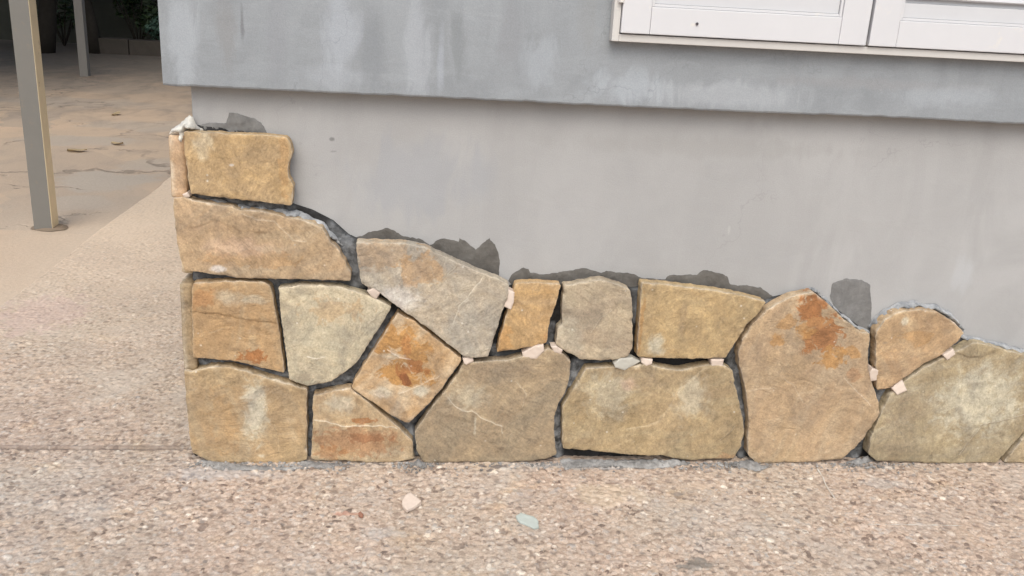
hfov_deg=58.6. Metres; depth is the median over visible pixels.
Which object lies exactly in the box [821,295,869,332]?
mortar ridge
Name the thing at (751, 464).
mortar spill
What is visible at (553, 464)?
mortar crumbs
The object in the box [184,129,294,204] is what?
flagstone
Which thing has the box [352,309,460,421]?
flagstone
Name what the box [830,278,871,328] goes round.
cement smear
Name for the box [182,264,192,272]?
flagstone
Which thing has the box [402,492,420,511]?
stone chip
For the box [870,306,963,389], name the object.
flagstone
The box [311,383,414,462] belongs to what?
flagstone
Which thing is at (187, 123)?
mortar ridge
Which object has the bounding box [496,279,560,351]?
flagstone
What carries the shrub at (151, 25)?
on the garden soil
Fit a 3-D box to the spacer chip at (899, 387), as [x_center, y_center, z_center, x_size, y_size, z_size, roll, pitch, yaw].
[1.010,0.255,2.389,0.040,0.044,0.032,1,18,-6]
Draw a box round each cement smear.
[200,113,266,132]
[357,228,499,274]
[509,268,771,299]
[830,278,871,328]
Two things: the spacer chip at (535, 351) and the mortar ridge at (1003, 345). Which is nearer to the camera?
the spacer chip at (535, 351)
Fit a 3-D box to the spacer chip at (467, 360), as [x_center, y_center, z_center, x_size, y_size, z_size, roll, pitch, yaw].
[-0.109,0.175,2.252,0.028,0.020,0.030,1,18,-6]
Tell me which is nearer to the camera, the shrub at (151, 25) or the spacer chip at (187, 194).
the spacer chip at (187, 194)
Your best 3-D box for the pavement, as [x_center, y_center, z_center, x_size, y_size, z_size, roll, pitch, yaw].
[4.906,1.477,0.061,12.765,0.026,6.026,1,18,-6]
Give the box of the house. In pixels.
[158,0,1023,348]
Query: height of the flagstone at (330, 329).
0.258 m
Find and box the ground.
[0,40,192,305]
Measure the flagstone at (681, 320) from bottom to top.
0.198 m
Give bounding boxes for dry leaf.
[67,148,86,150]
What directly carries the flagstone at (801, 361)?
on the pavement
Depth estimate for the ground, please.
6.26 m
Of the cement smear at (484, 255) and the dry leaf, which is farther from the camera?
the dry leaf
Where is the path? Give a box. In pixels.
[0,177,191,449]
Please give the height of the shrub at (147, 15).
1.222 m
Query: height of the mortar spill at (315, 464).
0.006 m
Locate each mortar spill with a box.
[199,459,301,470]
[300,460,351,467]
[413,458,423,465]
[560,458,688,468]
[736,459,768,470]
[847,456,874,463]
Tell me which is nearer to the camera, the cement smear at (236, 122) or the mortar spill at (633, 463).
the cement smear at (236, 122)
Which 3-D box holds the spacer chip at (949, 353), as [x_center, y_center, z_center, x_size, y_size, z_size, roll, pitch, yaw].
[1.132,0.169,2.374,0.038,0.033,0.030,1,18,-6]
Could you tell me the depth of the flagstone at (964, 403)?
2.42 m
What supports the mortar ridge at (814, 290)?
on the mortar bed
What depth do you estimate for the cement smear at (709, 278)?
2.27 m
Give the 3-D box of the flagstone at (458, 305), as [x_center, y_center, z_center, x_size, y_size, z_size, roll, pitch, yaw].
[-0.191,0.028,2.196,0.363,0.287,0.042,1,18,-6]
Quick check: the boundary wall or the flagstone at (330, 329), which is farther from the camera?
the boundary wall
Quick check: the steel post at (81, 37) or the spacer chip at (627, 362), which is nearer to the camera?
the spacer chip at (627, 362)
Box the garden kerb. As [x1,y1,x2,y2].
[98,37,160,56]
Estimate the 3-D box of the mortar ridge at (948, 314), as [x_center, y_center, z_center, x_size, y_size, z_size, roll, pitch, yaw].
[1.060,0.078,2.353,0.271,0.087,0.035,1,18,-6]
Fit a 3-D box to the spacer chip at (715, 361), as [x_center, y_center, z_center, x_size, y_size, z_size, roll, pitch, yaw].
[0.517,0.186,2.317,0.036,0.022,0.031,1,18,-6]
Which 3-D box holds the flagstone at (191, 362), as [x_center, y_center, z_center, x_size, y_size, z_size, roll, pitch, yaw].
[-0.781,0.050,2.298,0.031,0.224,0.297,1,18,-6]
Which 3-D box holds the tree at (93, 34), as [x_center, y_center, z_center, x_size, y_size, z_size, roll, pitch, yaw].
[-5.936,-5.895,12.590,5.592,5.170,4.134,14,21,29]
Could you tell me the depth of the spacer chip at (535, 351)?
2.25 m
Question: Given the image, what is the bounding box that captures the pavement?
[0,448,1023,575]
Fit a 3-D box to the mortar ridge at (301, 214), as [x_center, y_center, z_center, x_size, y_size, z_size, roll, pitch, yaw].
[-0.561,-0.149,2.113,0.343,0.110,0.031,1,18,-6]
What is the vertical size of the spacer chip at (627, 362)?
0.033 m
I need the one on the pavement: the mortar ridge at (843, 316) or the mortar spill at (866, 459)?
the mortar spill at (866, 459)
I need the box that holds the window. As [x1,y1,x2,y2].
[609,0,1023,61]
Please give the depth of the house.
2.13 m
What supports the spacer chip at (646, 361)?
on the flagstone at (690, 411)
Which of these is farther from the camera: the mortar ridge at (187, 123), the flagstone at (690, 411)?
the flagstone at (690, 411)
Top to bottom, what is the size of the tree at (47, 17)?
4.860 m
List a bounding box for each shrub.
[37,0,93,45]
[113,0,158,38]
[144,12,159,39]
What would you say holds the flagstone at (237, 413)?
on the pavement
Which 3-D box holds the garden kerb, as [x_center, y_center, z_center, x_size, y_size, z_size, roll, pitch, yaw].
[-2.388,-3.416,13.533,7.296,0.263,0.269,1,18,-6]
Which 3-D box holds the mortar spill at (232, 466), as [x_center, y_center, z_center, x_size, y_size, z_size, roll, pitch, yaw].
[-0.647,0.439,2.246,0.272,0.007,0.046,4,18,2]
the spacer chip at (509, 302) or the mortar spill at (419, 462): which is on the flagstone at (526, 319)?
the spacer chip at (509, 302)
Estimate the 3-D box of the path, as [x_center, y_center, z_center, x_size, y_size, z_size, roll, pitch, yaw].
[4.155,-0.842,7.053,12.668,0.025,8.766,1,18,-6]
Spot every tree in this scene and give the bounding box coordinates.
[38,0,56,52]
[84,0,100,53]
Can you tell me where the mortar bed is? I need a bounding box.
[192,125,960,457]
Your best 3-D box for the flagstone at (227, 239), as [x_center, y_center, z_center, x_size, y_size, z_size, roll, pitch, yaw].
[-0.573,-0.115,2.114,0.397,0.191,0.037,1,18,-6]
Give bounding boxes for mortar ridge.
[169,115,202,141]
[209,198,342,245]
[804,287,819,293]
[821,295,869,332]
[868,300,964,331]
[961,335,1023,352]
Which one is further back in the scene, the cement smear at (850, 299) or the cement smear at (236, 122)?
the cement smear at (850, 299)
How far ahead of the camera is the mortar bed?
2.27 m
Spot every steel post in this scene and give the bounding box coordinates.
[9,0,67,230]
[73,0,93,76]
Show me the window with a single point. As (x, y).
(977, 27)
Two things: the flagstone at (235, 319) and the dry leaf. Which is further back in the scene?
the dry leaf
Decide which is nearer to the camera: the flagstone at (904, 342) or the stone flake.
the stone flake
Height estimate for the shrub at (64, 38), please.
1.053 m
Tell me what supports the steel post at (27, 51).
on the ground
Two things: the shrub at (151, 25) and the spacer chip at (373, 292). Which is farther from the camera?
the shrub at (151, 25)
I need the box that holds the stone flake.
[516,513,538,529]
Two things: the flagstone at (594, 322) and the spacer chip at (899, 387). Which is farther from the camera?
the spacer chip at (899, 387)
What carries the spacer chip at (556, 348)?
on the flagstone at (493, 409)
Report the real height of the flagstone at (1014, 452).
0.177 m
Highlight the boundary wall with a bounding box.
[0,0,157,42]
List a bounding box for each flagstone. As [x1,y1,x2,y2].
[169,129,190,196]
[173,196,351,280]
[180,273,198,369]
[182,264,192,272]
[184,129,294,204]
[184,362,308,462]
[192,277,285,371]
[279,281,390,385]
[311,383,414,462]
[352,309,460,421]
[356,238,508,357]
[415,344,569,462]
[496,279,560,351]
[554,276,632,360]
[560,360,743,459]
[634,279,764,358]
[734,288,879,462]
[863,339,1023,463]
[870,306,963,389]
[1000,432,1023,462]
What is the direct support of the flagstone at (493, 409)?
on the pavement
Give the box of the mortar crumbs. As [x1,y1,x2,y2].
[189,461,1010,478]
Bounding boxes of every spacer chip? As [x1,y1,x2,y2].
[182,190,191,197]
[367,287,379,298]
[462,355,473,364]
[504,287,514,308]
[521,344,543,358]
[550,342,562,353]
[612,354,639,369]
[639,357,652,365]
[708,358,723,365]
[868,364,877,380]
[890,380,906,394]
[941,347,954,359]
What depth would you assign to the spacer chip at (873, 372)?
2.36 m
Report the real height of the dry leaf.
0.017 m

